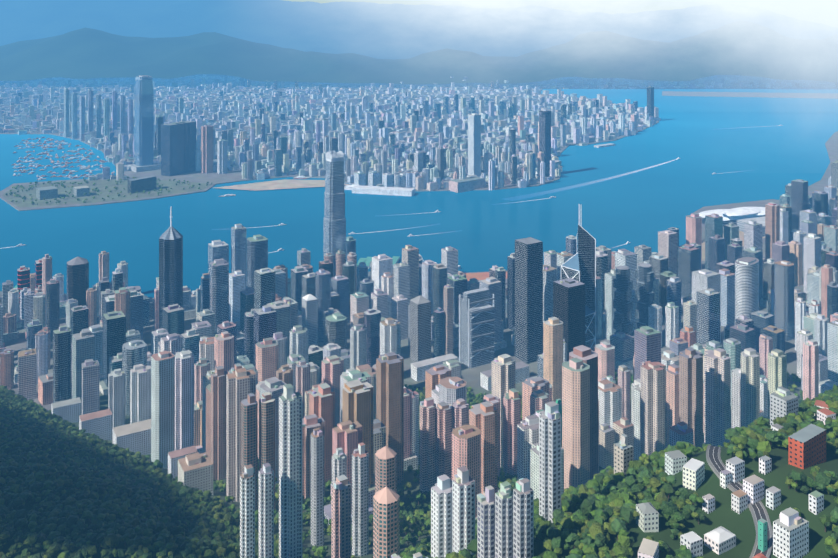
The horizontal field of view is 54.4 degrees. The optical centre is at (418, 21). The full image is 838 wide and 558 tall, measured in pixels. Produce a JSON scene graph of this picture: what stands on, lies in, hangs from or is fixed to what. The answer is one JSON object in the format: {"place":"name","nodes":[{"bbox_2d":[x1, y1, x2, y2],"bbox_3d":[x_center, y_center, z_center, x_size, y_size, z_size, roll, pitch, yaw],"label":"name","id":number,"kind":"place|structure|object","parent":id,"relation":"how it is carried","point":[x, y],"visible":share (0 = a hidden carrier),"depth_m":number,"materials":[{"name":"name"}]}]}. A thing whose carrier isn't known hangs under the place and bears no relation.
{"place":"outdoors","nodes":[
{"label":"outdoors","id":0,"kind":"place"},
{"bbox_2d":[2,179,211,207],"bbox_3d":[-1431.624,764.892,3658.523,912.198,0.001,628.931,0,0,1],"label":"reclaimed land","id":1,"kind":"structure","parent":0,"point":[100,185],"depth_m":3671.80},
{"bbox_2d":[5,176,211,204],"bbox_3d":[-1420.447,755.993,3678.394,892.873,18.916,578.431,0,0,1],"label":"trees","id":2,"kind":"object","parent":1,"relation":"on","point":[85,181],"visible":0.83,"depth_m":3670.96,"materials":[{"name":"green plant"}]},
{"bbox_2d":[216,179,350,190],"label":"waterfront land","id":3,"kind":"structure","parent":0,"point":[281,184],"depth_m":3806.37,"materials":[{"name":"grey concrete"}]},
{"bbox_2d":[284,0,355,2],"label":"sky","id":4,"kind":"structure","parent":0,"point":[318,1],"materials":[{"name":"blue"}]},
{"bbox_2d":[0,74,836,210],"bbox_3d":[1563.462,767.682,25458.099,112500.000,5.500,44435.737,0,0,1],"label":"land","id":5,"kind":"structure","parent":0,"point":[215,177],"depth_m":4190.50,"materials":[{"name":"grey concrete"}]},
{"bbox_2d":[0,74,837,199],"bbox_3d":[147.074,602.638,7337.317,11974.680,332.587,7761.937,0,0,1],"label":"distant city buildings","id":6,"kind":"structure","parent":5,"relation":"on","point":[397,159],"depth_m":5487.20,"materials":[{"name":"grey concrete"}]},
{"bbox_2d":[0,88,837,297],"bbox_3d":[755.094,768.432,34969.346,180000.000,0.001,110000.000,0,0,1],"label":"sea water","id":7,"kind":"structure","parent":0,"point":[484,229],"depth_m":3426.35,"materials":[{"name":"blue liquid"}]},
{"bbox_2d":[0,126,766,252],"bbox_3d":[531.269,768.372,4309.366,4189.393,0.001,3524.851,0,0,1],"label":"boat wakes","id":8,"kind":"object","parent":7,"relation":"on","point":[546,193],"visible":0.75,"depth_m":3969.15,"materials":[{"name":"liquid"}]},
{"bbox_2d":[12,125,782,250],"bbox_3d":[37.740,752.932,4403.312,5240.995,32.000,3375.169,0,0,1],"label":"boats","id":9,"kind":"object","parent":7,"relation":"on","point":[346,187],"visible":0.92,"depth_m":4401.17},
{"bbox_2d":[0,0,837,83],"bbox_3d":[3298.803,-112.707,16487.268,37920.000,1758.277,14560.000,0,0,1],"label":"mountain terrain","id":10,"kind":"structure","parent":0,"point":[306,41],"depth_m":10467.18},
{"bbox_2d":[0,350,837,557],"bbox_3d":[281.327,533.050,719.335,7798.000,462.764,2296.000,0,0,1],"label":"island terrain","id":11,"kind":"structure","parent":0,"point":[741,526],"depth_m":553.97,"materials":[{"name":"green plant"}]},
{"bbox_2d":[0,385,317,557],"bbox_3d":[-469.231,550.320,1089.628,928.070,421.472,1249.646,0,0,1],"label":"forest hill trees","id":12,"kind":"object","parent":11,"relation":"on","point":[93,474],"visible":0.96,"depth_m":805.46,"materials":[{"name":"green plant"}]},
{"bbox_2d":[372,384,837,557],"bbox_3d":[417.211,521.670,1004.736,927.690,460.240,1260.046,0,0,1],"label":"forest hill trees","id":13,"kind":"object","parent":11,"relation":"on","point":[612,500],"visible":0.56,"depth_m":531.81,"materials":[{"name":"green plant"}]},
{"bbox_2d":[0,131,837,357],"bbox_3d":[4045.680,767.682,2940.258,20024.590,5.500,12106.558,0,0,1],"label":"ground","id":14,"kind":"structure","parent":0,"point":[831,144],"depth_m":2051.92,"materials":[{"name":"grey concrete"}]},
{"bbox_2d":[0,160,837,557],"bbox_3d":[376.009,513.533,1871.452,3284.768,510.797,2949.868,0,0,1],"label":"city buildings","id":15,"kind":"structure","parent":14,"relation":"on","point":[236,382],"depth_m":1378.67,"materials":[{"name":"grey concrete"}]},
{"bbox_2d":[13,75,837,367],"bbox_3d":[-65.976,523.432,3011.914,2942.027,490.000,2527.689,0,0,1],"label":"landmark skyscrapers","id":16,"kind":"structure","parent":14,"relation":"on","point":[476,329],"depth_m":1848.03,"materials":[{"name":"grey glass"}]},
{"bbox_2d":[135,372,802,557],"bbox_3d":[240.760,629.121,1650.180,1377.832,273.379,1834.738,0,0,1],"label":"park trees","id":17,"kind":"object","parent":14,"relation":"on","point":[415,514],"visible":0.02,"depth_m":974.55,"materials":[{"name":"green plant"}]},
{"bbox_2d":[464,272,506,280],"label":"promenade paving","id":18,"kind":"structure","parent":0,"point":[479,276],"depth_m":2456.16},
{"bbox_2d":[356,0,837,112],"bbox_3d":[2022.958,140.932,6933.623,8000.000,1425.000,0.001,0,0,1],"label":"cloud","id":19,"kind":"structure","parent":0,"point":[604,22],"depth_m":6941.11,"materials":[{"name":"white"}]},
{"bbox_2d":[506,231,772,557],"bbox_3d":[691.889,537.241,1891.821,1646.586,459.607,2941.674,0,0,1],"label":"road","id":20,"kind":"structure","parent":0,"point":[758,510],"depth_m":521.91,"materials":[{"name":"grey asphalt"}]},
{"bbox_2d":[684,231,764,260],"bbox_3d":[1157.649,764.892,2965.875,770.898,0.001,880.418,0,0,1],"label":"wan chai paving","id":21,"kind":"structure","parent":0,"point":[741,235],"depth_m":2810.65,"materials":[{"name":"grey concrete"}]},
{"bbox_2d":[662,91,837,98],"bbox_3d":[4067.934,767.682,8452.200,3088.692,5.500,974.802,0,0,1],"label":"airport runway","id":22,"kind":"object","parent":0,"point":[729,94],"depth_m":8570.08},
{"bbox_2d":[749,0,837,46],"bbox_3d":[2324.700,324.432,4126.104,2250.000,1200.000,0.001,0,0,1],"label":"cloud","id":23,"kind":"structure","parent":0,"point":[813,23],"depth_m":4134.19,"materials":[{"name":"white"}]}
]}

